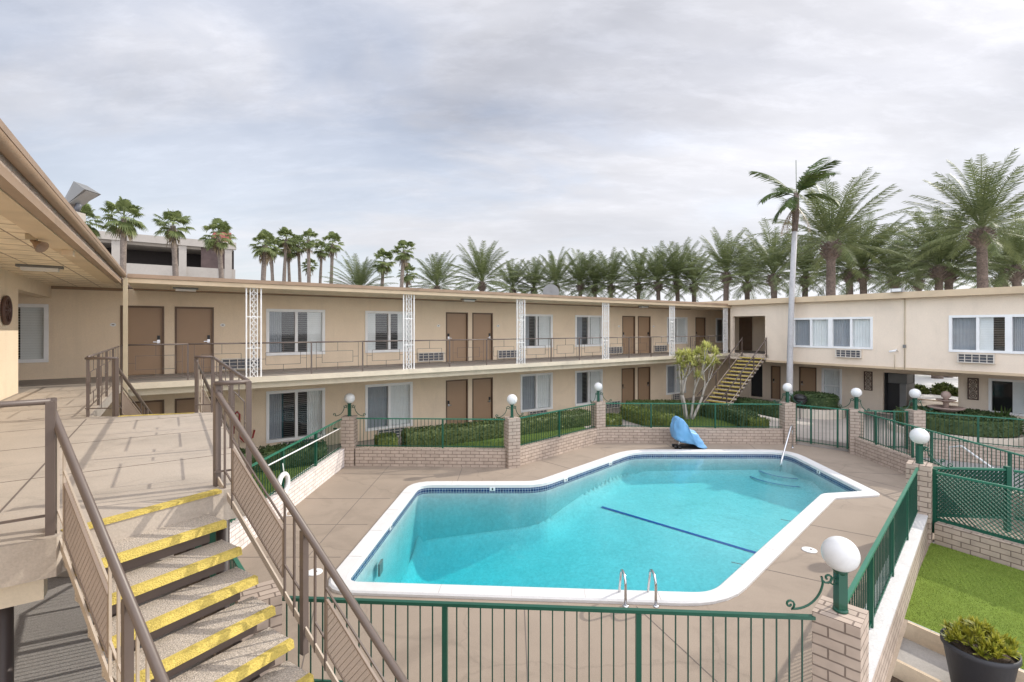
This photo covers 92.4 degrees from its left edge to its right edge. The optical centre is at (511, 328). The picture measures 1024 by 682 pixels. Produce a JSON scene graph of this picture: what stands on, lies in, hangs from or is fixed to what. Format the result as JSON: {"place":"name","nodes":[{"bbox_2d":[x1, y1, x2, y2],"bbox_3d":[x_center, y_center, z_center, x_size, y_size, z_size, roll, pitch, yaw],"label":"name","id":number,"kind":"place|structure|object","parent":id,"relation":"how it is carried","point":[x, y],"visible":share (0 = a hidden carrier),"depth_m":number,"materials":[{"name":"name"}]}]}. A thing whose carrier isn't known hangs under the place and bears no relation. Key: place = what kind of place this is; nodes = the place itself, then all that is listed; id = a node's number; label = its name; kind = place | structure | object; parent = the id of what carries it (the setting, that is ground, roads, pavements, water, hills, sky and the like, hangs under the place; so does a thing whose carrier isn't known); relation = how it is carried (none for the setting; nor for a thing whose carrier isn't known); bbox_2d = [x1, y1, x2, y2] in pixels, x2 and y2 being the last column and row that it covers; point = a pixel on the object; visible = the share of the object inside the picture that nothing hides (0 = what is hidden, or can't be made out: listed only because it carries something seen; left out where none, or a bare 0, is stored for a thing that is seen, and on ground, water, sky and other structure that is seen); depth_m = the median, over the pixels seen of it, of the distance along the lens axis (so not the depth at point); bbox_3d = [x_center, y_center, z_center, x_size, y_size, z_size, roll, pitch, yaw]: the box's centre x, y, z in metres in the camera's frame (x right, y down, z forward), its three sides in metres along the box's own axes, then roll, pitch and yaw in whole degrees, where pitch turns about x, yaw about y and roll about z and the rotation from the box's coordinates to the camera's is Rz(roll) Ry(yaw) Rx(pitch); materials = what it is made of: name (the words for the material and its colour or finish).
{"place":"outdoors","nodes":[
{"label":"outdoors","id":0,"kind":"place"},
{"bbox_2d":[230,465,309,519],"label":"lawn","id":1,"kind":"structure","parent":0,"point":[291,475],"depth_m":13.87,"materials":[{"name":"green plant"}]},
{"bbox_2d":[240,439,327,472],"bbox_3d":[-7.725,3.878,14.481,4.387,0.746,1.059,0,0,-33],"label":"hedge","id":2,"kind":"object","parent":1,"relation":"on","point":[266,451],"visible":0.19,"depth_m":14.74,"materials":[{"name":"green plant"}]},
{"bbox_2d":[18,274,731,448],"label":"motel wing","id":3,"kind":"structure","parent":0,"point":[305,358],"depth_m":17.71,"materials":[{"name":"beige paint"}]},
{"bbox_2d":[18,304,48,362],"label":"window","id":4,"kind":"structure","parent":3,"relation":"in","point":[33,319],"depth_m":13.23,"materials":[{"name":"glass"}]},
{"bbox_2d":[120,305,163,374],"bbox_3d":[-10.944,0.360,14.544,1.040,2.040,0.162,0,0,-35],"label":"door","id":5,"kind":"structure","parent":3,"relation":"in","point":[145,323],"depth_m":14.56,"materials":[{"name":"paint"}]},
{"bbox_2d":[175,307,213,373],"bbox_3d":[-9.885,0.360,15.281,1.020,2.040,0.162,0,0,-35],"label":"door","id":6,"kind":"structure","parent":3,"relation":"in","point":[192,324],"depth_m":15.26,"materials":[{"name":"paint"}]},
{"bbox_2d":[266,309,324,355],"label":"window","id":7,"kind":"structure","parent":3,"relation":"in","point":[282,325],"depth_m":17.08,"materials":[{"name":"glass"}]},
{"bbox_2d":[266,388,324,443],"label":"window","id":8,"kind":"structure","parent":3,"relation":"in","point":[298,413],"depth_m":17.11,"materials":[{"name":"white glass"}]},
{"bbox_2d":[365,311,412,352],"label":"window","id":9,"kind":"structure","parent":3,"relation":"in","point":[379,325],"depth_m":18.91,"materials":[{"name":"glass"}]},
{"bbox_2d":[365,382,412,431],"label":"window","id":10,"kind":"structure","parent":3,"relation":"in","point":[388,400],"depth_m":18.84,"materials":[{"name":"white glass"}]},
{"bbox_2d":[446,312,467,361],"bbox_3d":[-2.332,0.360,20.534,1.040,2.040,0.162,0,0,-35],"label":"door","id":11,"kind":"structure","parent":3,"relation":"in","point":[456,322],"depth_m":20.53,"materials":[{"name":"paint"}]},
{"bbox_2d":[446,379,467,424],"bbox_3d":[-2.332,3.155,20.534,1.040,2.010,0.162,0,0,-35],"label":"door","id":12,"kind":"structure","parent":3,"relation":"in","point":[456,390],"depth_m":20.53,"materials":[{"name":"paint"}]},
{"bbox_2d":[472,313,492,360],"bbox_3d":[-1.306,0.360,21.248,1.040,2.040,0.162,0,0,-35],"label":"door","id":13,"kind":"structure","parent":3,"relation":"in","point":[482,323],"depth_m":21.26,"materials":[{"name":"paint"}]},
{"bbox_2d":[472,377,492,421],"bbox_3d":[-1.306,3.155,21.248,1.040,2.010,0.162,0,0,-35],"label":"door","id":14,"kind":"structure","parent":3,"relation":"in","point":[482,388],"depth_m":21.26,"materials":[{"name":"paint"}]},
{"bbox_2d":[520,314,552,347],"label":"window","id":15,"kind":"structure","parent":3,"relation":"in","point":[536,325],"depth_m":23.13,"materials":[{"name":"glass"}]},
{"bbox_2d":[520,372,552,412],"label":"window","id":16,"kind":"structure","parent":3,"relation":"in","point":[536,390],"depth_m":22.90,"materials":[{"name":"white glass"}]},
{"bbox_2d":[575,315,601,346],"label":"window","id":17,"kind":"structure","parent":3,"relation":"in","point":[585,325],"depth_m":24.98,"materials":[{"name":"glass"}]},
{"bbox_2d":[575,369,602,405],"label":"window","id":18,"kind":"structure","parent":3,"relation":"in","point":[585,380],"depth_m":24.80,"materials":[{"name":"white glass"}]},
{"bbox_2d":[0,0,1023,669],"label":"sky","id":19,"kind":"structure","parent":0,"point":[533,128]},
{"bbox_2d":[14,458,1023,681],"bbox_3d":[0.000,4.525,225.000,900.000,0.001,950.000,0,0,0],"label":"ground","id":20,"kind":"structure","parent":0,"point":[53,642],"depth_m":7.16,"materials":[{"name":"concrete"}]},
{"bbox_2d":[97,196,146,277],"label":"fan palm","id":21,"kind":"object","parent":20,"relation":"on","point":[125,228],"visible":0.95,"depth_m":40.14,"materials":[{"name":"green plant"}]},
{"bbox_2d":[0,119,251,681],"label":"motel wing","id":22,"kind":"structure","parent":20,"relation":"on","point":[146,473],"depth_m":5.05,"materials":[{"name":"beige paint"}]},
{"bbox_2d":[65,181,100,221],"bbox_3d":[-9.732,-2.278,11.000,0.680,1.936,0.440,0,0,0],"label":"floodlight","id":23,"kind":"object","parent":22,"relation":"on","point":[78,196],"visible":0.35,"depth_m":10.93,"materials":[{"name":"metal"}]},
{"bbox_2d":[112,358,245,464],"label":"exterior staircase","id":24,"kind":"structure","parent":22,"relation":"attached to","point":[127,407],"depth_m":8.14,"materials":[{"name":"brown metal"}]},
{"bbox_2d":[46,383,408,681],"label":"exterior staircase","id":25,"kind":"structure","parent":22,"relation":"attached to","point":[123,628],"depth_m":3.37,"materials":[{"name":"yellow paint"}]},
{"bbox_2d":[98,231,235,278],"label":"parking garage","id":26,"kind":"structure","parent":20,"relation":"on","point":[149,254],"depth_m":76.63,"materials":[{"name":"concrete"}]},
{"bbox_2d":[152,208,194,275],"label":"fan palm","id":27,"kind":"object","parent":20,"relation":"on","point":[172,233],"visible":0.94,"depth_m":44.87,"materials":[{"name":"green plant"}]},
{"bbox_2d":[198,218,238,277],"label":"fan palm","id":28,"kind":"object","parent":20,"relation":"on","point":[218,244],"visible":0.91,"depth_m":47.70,"materials":[{"name":"green plant"}]},
{"bbox_2d":[235,579,281,675],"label":"brick pillar","id":29,"kind":"structure","parent":20,"relation":"on","point":[268,592],"depth_m":5.30,"materials":[{"name":"beige brick"}]},
{"bbox_2d":[249,229,281,279],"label":"fan palm","id":30,"kind":"object","parent":20,"relation":"on","point":[266,253],"visible":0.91,"depth_m":47.69,"materials":[{"name":"green plant"}]},
{"bbox_2d":[230,448,343,548],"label":"brick wall","id":31,"kind":"structure","parent":20,"relation":"on","point":[306,484],"depth_m":12.79,"materials":[{"name":"beige brick"}]},
{"bbox_2d":[230,419,341,522],"bbox_3d":[-5.585,3.425,12.325,0.056,0.970,7.250,0,0,1],"label":"picket fence","id":32,"kind":"object","parent":31,"relation":"on","point":[316,461],"visible":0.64,"depth_m":13.06,"materials":[{"name":"green metal"}]},
{"bbox_2d":[341,415,357,466],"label":"brick pillar","id":33,"kind":"structure","parent":20,"relation":"on","point":[349,433],"depth_m":15.95,"materials":[{"name":"beige brick"}]},
{"bbox_2d":[319,252,398,285],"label":"date palm","id":34,"kind":"object","parent":20,"relation":"on","point":[360,276],"visible":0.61,"depth_m":61.27,"materials":[{"name":"green plant"}]},
{"bbox_2d":[355,446,505,466],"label":"brick wall","id":35,"kind":"structure","parent":20,"relation":"on","point":[434,456],"depth_m":15.90,"materials":[{"name":"beige brick"}]},
{"bbox_2d":[356,418,504,447],"bbox_3d":[-2.650,3.425,16.010,4.903,0.970,0.056,0,0,2],"label":"picket fence","id":36,"kind":"object","parent":35,"relation":"on","point":[435,446],"visible":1,"depth_m":16.00,"materials":[{"name":"green metal"}]},
{"bbox_2d":[404,250,468,290],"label":"date palm","id":37,"kind":"object","parent":20,"relation":"on","point":[436,271],"visible":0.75,"depth_m":75.04,"materials":[{"name":"green plant"}]},
{"bbox_2d":[441,236,526,292],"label":"date palm","id":38,"kind":"object","parent":20,"relation":"on","point":[482,267],"visible":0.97,"depth_m":64.94,"materials":[{"name":"green plant"}]},
{"bbox_2d":[504,416,519,468],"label":"brick pillar","id":39,"kind":"structure","parent":20,"relation":"on","point":[512,436],"depth_m":15.71,"materials":[{"name":"beige brick"}]},
{"bbox_2d":[520,247,587,295],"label":"date palm","id":40,"kind":"object","parent":20,"relation":"on","point":[556,273],"visible":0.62,"depth_m":77.02,"materials":[{"name":"green plant"}]},
{"bbox_2d":[520,428,596,465],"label":"brick wall","id":41,"kind":"structure","parent":20,"relation":"on","point":[540,450],"depth_m":17.36,"materials":[{"name":"beige brick"}]},
{"bbox_2d":[519,403,594,445],"bbox_3d":[1.700,3.425,17.625,0.056,0.970,4.420,0,0,45],"label":"picket fence","id":42,"kind":"object","parent":41,"relation":"on","point":[550,437],"visible":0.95,"depth_m":17.36,"materials":[{"name":"green metal"}]},
{"bbox_2d":[543,248,609,297],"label":"date palm","id":43,"kind":"object","parent":20,"relation":"on","point":[578,267],"visible":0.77,"depth_m":73.06,"materials":[{"name":"green plant"}]},
{"bbox_2d":[591,401,605,442],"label":"brick pillar","id":44,"kind":"structure","parent":20,"relation":"on","point":[599,416],"depth_m":19.17,"materials":[{"name":"beige brick"}]},
{"bbox_2d":[576,247,645,298],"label":"date palm","id":45,"kind":"object","parent":20,"relation":"on","point":[613,269],"visible":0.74,"depth_m":70.75,"materials":[{"name":"green plant"}]},
{"bbox_2d":[601,247,670,298],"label":"date palm","id":46,"kind":"object","parent":20,"relation":"on","point":[640,261],"visible":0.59,"depth_m":69.31,"materials":[{"name":"green plant"}]},
{"bbox_2d":[619,240,696,301],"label":"date palm","id":47,"kind":"object","parent":20,"relation":"on","point":[658,271],"visible":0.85,"depth_m":65.24,"materials":[{"name":"green plant"}]},
{"bbox_2d":[635,237,718,301],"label":"date palm","id":48,"kind":"object","parent":20,"relation":"on","point":[681,263],"visible":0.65,"depth_m":64.81,"materials":[{"name":"green plant"}]},
{"bbox_2d":[661,244,721,301],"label":"date palm","id":49,"kind":"object","parent":20,"relation":"on","point":[695,289],"visible":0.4,"depth_m":65.33,"materials":[{"name":"green plant"}]},
{"bbox_2d":[605,427,782,443],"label":"brick wall","id":50,"kind":"structure","parent":20,"relation":"on","point":[705,434],"depth_m":19.10,"materials":[{"name":"beige brick"}]},
{"bbox_2d":[606,403,781,427],"bbox_3d":[7.050,3.425,19.225,6.904,0.970,0.056,0,0,2],"label":"picket fence","id":51,"kind":"object","parent":50,"relation":"on","point":[724,426],"visible":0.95,"depth_m":19.20,"materials":[{"name":"green metal"}]},
{"bbox_2d":[681,227,767,300],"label":"date palm","id":52,"kind":"object","parent":20,"relation":"on","point":[725,250],"visible":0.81,"depth_m":54.44,"materials":[{"name":"green plant"}]},
{"bbox_2d":[699,241,798,300],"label":"date palm","id":53,"kind":"object","parent":20,"relation":"on","point":[747,295],"visible":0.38,"depth_m":57.82,"materials":[{"name":"green plant"}]},
{"bbox_2d":[779,402,795,444],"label":"brick pillar","id":54,"kind":"structure","parent":20,"relation":"on","point":[787,415],"depth_m":18.89,"materials":[{"name":"beige brick"}]},
{"bbox_2d":[812,595,868,681],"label":"brick pillar","id":55,"kind":"structure","parent":20,"relation":"on","point":[840,647],"depth_m":4.90,"materials":[{"name":"beige brick"}]},
{"bbox_2d":[786,536,860,613],"bbox_3d":[3.345,2.519,5.057,0.962,0.760,0.420,0,0,-23],"label":"globe lamp","id":56,"kind":"object","parent":55,"relation":"on","point":[841,556],"visible":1,"depth_m":4.97,"materials":[{"name":"glass"}]},
{"bbox_2d":[849,408,863,453],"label":"brick pillar","id":57,"kind":"structure","parent":20,"relation":"on","point":[854,423],"depth_m":17.46,"materials":[{"name":"beige brick"}]},
{"bbox_2d":[864,513,927,681],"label":"brick wall","id":58,"kind":"structure","parent":20,"relation":"on","point":[884,632],"depth_m":7.18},
{"bbox_2d":[848,467,918,629],"bbox_3d":[6.000,3.425,7.750,0.056,0.970,7.425,0,0,44],"label":"picket fence","id":59,"kind":"object","parent":58,"relation":"on","point":[897,526],"visible":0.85,"depth_m":7.28,"materials":[{"name":"green metal"}]},
{"bbox_2d":[906,460,932,542],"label":"brick pillar","id":60,"kind":"structure","parent":20,"relation":"on","point":[924,489],"depth_m":10.30,"materials":[{"name":"beige brick"}]},
{"bbox_2d":[909,428,952,467],"bbox_3d":[8.872,2.519,10.437,0.668,0.760,0.424,0,0,22],"label":"globe lamp","id":61,"kind":"object","parent":60,"relation":"on","point":[919,437],"visible":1,"depth_m":10.44,"materials":[{"name":"glass"}]},
{"bbox_2d":[933,466,1011,531],"bbox_3d":[9.771,3.635,10.523,1.654,1.390,0.090,0,0,5],"label":"lattice fence","id":62,"kind":"object","parent":60,"relation":"attached to","point":[1006,478],"visible":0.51,"depth_m":10.49,"materials":[{"name":"green metal"}]},
{"bbox_2d":[855,438,1023,516],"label":"brick wall","id":63,"kind":"structure","parent":20,"relation":"on","point":[896,460],"depth_m":15.85,"materials":[{"name":"beige brick"}]},
{"bbox_2d":[858,411,1023,494],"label":"picket fence","id":64,"kind":"object","parent":63,"relation":"on","point":[1009,456],"visible":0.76,"depth_m":14.06,"materials":[{"name":"green metal"}]},
{"bbox_2d":[926,439,1023,468],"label":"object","id":65,"kind":"structure","parent":20,"relation":"on","point":[971,449],"depth_m":16.42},
{"bbox_2d":[926,412,1023,447],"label":"picket fence","id":66,"kind":"object","parent":65,"relation":"on","point":[1003,418],"visible":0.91,"depth_m":16.55,"materials":[{"name":"green metal"}]},
{"bbox_2d":[934,521,1023,570],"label":"brick wall","id":67,"kind":"structure","parent":20,"relation":"on","point":[991,548],"depth_m":9.61,"materials":[{"name":"beige brick"}]},
{"bbox_2d":[932,468,1023,544],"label":"lattice fence","id":68,"kind":"object","parent":67,"relation":"on","point":[935,500],"visible":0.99,"depth_m":9.80,"materials":[{"name":"green paint"}]},
{"bbox_2d":[56,394,1023,576],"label":"courtyard paving","id":69,"kind":"structure","parent":0,"point":[825,431],"depth_m":19.95,"materials":[{"name":"concrete"}]},
{"bbox_2d":[400,417,503,446],"bbox_3d":[-1.973,3.866,18.266,4.356,0.761,0.943,0,0,-32],"label":"hedge","id":70,"kind":"object","parent":69,"relation":"on","point":[463,431],"visible":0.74,"depth_m":17.84,"materials":[{"name":"green plant"}]},
{"bbox_2d":[514,408,590,434],"bbox_3d":[1.660,3.872,20.494,4.069,0.747,0.956,0,0,-33],"label":"hedge","id":71,"kind":"object","parent":69,"relation":"on","point":[575,418],"visible":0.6,"depth_m":20.25,"materials":[{"name":"green plant"}]},
{"bbox_2d":[619,404,674,426],"bbox_3d":[5.867,3.883,21.697,1.071,0.730,3.372,0,0,-23],"label":"hedge","id":72,"kind":"object","parent":69,"relation":"on","point":[660,418],"visible":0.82,"depth_m":21.10,"materials":[{"name":"green plant"}]},
{"bbox_2d":[626,399,702,415],"bbox_3d":[7.408,3.843,23.848,3.762,0.790,1.020,0,0,0],"label":"hedge","id":73,"kind":"object","parent":69,"relation":"on","point":[666,408],"visible":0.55,"depth_m":23.52,"materials":[{"name":"green plant"}]},
{"bbox_2d":[702,404,758,427],"bbox_3d":[9.857,3.869,21.851,1.344,0.765,3.628,0,0,-10],"label":"hedge","id":74,"kind":"object","parent":69,"relation":"on","point":[730,413],"visible":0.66,"depth_m":21.91,"materials":[{"name":"green plant"}]},
{"bbox_2d":[697,337,766,405],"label":"exterior staircase","id":75,"kind":"structure","parent":69,"relation":"on","point":[738,387],"depth_m":25.08,"materials":[{"name":"yellow paint"}]},
{"bbox_2d":[712,217,838,299],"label":"date palm","id":76,"kind":"object","parent":69,"relation":"on","point":[773,263],"visible":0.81,"depth_m":49.45,"materials":[{"name":"green plant"}]},
{"bbox_2d":[749,156,840,401],"bbox_3d":[13.826,-2.190,24.128,4.119,12.797,3.759,0,0,41],"label":"king palm","id":77,"kind":"object","parent":69,"relation":"on","point":[808,179],"visible":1,"depth_m":23.88,"materials":[{"name":"green plant"}]},
{"bbox_2d":[751,230,843,296],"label":"date palm","id":78,"kind":"object","parent":69,"relation":"on","point":[813,253],"visible":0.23,"depth_m":51.47,"materials":[{"name":"green plant"}]},
{"bbox_2d":[785,390,844,419],"bbox_3d":[14.600,3.663,23.900,2.700,1.074,2.700,0,0,0],"label":"round planter","id":79,"kind":"object","parent":69,"relation":"on","point":[821,399],"visible":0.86,"depth_m":22.93,"materials":[{"name":"green plant"}]},
{"bbox_2d":[796,404,848,448],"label":"picket gate","id":80,"kind":"structure","parent":69,"relation":"on","point":[847,430],"depth_m":18.09,"materials":[{"name":"green metal"}]},
{"bbox_2d":[751,167,920,295],"bbox_3d":[22.160,-3.125,34.141,10.107,15.211,9.579,0,0,0],"label":"date palm","id":81,"kind":"object","parent":69,"relation":"on","point":[832,249],"visible":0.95,"depth_m":33.32,"materials":[{"name":"green plant"}]},
{"bbox_2d":[691,286,1023,430],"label":"motel wing","id":82,"kind":"structure","parent":69,"relation":"on","point":[842,344],"depth_m":21.72,"materials":[{"name":"beige paint"}]},
{"bbox_2d":[793,317,829,347],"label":"window","id":83,"kind":"structure","parent":82,"relation":"in","point":[808,332],"depth_m":23.80,"materials":[{"name":"glass"}]},
{"bbox_2d":[822,368,841,403],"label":"window","id":84,"kind":"structure","parent":82,"relation":"in","point":[831,378],"depth_m":25.92,"materials":[{"name":"white glass"}]},
{"bbox_2d":[830,317,872,348],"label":"window","id":85,"kind":"structure","parent":82,"relation":"in","point":[845,332],"depth_m":22.41,"materials":[{"name":"glass"}]},
{"bbox_2d":[949,314,1007,353],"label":"window","id":86,"kind":"structure","parent":82,"relation":"in","point":[967,333],"depth_m":18.93,"materials":[{"name":"white glass"}]},
{"bbox_2d":[988,378,1023,415],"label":"window","id":87,"kind":"structure","parent":82,"relation":"in","point":[1008,393],"depth_m":20.86,"materials":[{"name":"black glass"}]},
{"bbox_2d":[1008,314,1023,353],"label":"window","id":88,"kind":"structure","parent":82,"relation":"in","point":[1015,321],"depth_m":18.11,"materials":[{"name":"white glass"}]},
{"bbox_2d":[798,221,920,294],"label":"date palm","id":89,"kind":"object","parent":69,"relation":"on","point":[846,276],"visible":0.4,"depth_m":45.25,"materials":[{"name":"green plant"}]},
{"bbox_2d":[798,213,931,295],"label":"date palm","id":90,"kind":"object","parent":69,"relation":"on","point":[862,282],"visible":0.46,"depth_m":44.15,"materials":[{"name":"green plant"}]},
{"bbox_2d":[838,227,961,292],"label":"date palm","id":91,"kind":"object","parent":69,"relation":"on","point":[893,273],"visible":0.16,"depth_m":49.37,"materials":[{"name":"green plant"}]},
{"bbox_2d":[861,205,1021,378],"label":"date palm","id":92,"kind":"object","parent":69,"relation":"on","point":[936,270],"visible":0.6,"depth_m":40.49,"materials":[{"name":"green plant"}]},
{"bbox_2d":[887,221,1009,377],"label":"date palm","id":93,"kind":"object","parent":69,"relation":"on","point":[949,282],"visible":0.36,"depth_m":41.51,"materials":[{"name":"green plant"}]},
{"bbox_2d":[887,405,1023,445],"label":"hedge","id":94,"kind":"object","parent":69,"relation":"on","point":[991,430],"visible":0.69,"depth_m":18.18,"materials":[{"name":"green plant"}]},
{"bbox_2d":[889,148,1023,287],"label":"date palm","id":95,"kind":"object","parent":69,"relation":"on","point":[981,237],"visible":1,"depth_m":31.87,"materials":[{"name":"green plant"}]},
{"bbox_2d":[944,206,1023,288],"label":"date palm","id":96,"kind":"object","parent":69,"relation":"on","point":[1015,277],"visible":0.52,"depth_m":37.73,"materials":[{"name":"green plant"}]},
{"bbox_2d":[329,449,879,605],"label":"swimming pool","id":97,"kind":"structure","parent":0,"point":[688,526],"depth_m":13.56,"materials":[{"name":"liquid"}]},
{"bbox_2d":[237,443,1023,681],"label":"pool deck","id":98,"kind":"structure","parent":0,"point":[768,591],"depth_m":7.65,"materials":[{"name":"beige concrete"}]},
{"bbox_2d":[282,596,815,681],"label":"picket fence","id":99,"kind":"object","parent":98,"relation":"on","point":[637,612],"visible":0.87,"depth_m":5.17,"materials":[{"name":"green metal"}]},
{"bbox_2d":[282,443,902,681],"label":"deck joint","id":100,"kind":"object","parent":98,"relation":"on","point":[524,610],"visible":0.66,"depth_m":11.02,"materials":[{"name":"brown concrete"}]},
{"bbox_2d":[670,416,706,448],"bbox_3d":[6.601,3.881,18.349,1.278,1.197,0.911,0,0,0],"label":"pool lift","id":101,"kind":"object","parent":98,"relation":"on","point":[681,431],"visible":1,"depth_m":17.98,"materials":[{"name":"blue plastic"}]},
{"bbox_2d":[904,543,1023,669],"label":"artificial turf","id":102,"kind":"structure","parent":98,"relation":"on","point":[987,611],"depth_m":8.28,"materials":[{"name":"green plant"}]},
{"bbox_2d":[679,416,736,427],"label":"lawn","id":103,"kind":"structure","parent":0,"point":[709,419],"depth_m":21.81,"materials":[{"name":"green plant"}]},
{"bbox_2d":[671,340,722,418],"bbox_3d":[8.474,2.340,22.714,2.619,3.796,2.138,0,0,0],"label":"rosette tree","id":104,"kind":"object","parent":103,"relation":"on","point":[690,359],"visible":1,"depth_m":22.54,"materials":[{"name":"green plant"}]},
{"bbox_2d":[897,637,950,681],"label":"concrete step","id":105,"kind":"object","parent":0,"point":[924,659],"depth_m":7.02,"materials":[{"name":"grey concrete"}]},
{"bbox_2d":[892,659,942,681],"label":"step edging board","id":106,"kind":"object","parent":105,"relation":"attached to","point":[904,672],"depth_m":6.77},
{"bbox_2d":[903,621,1023,681],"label":"step edging board","id":107,"kind":"object","parent":105,"relation":"attached to","point":[923,636],"depth_m":7.28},
{"bbox_2d":[939,615,1022,681],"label":"potted plant","id":108,"kind":"object","parent":105,"relation":"on","point":[978,651],"visible":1,"depth_m":6.18,"materials":[{"name":"green plant"}]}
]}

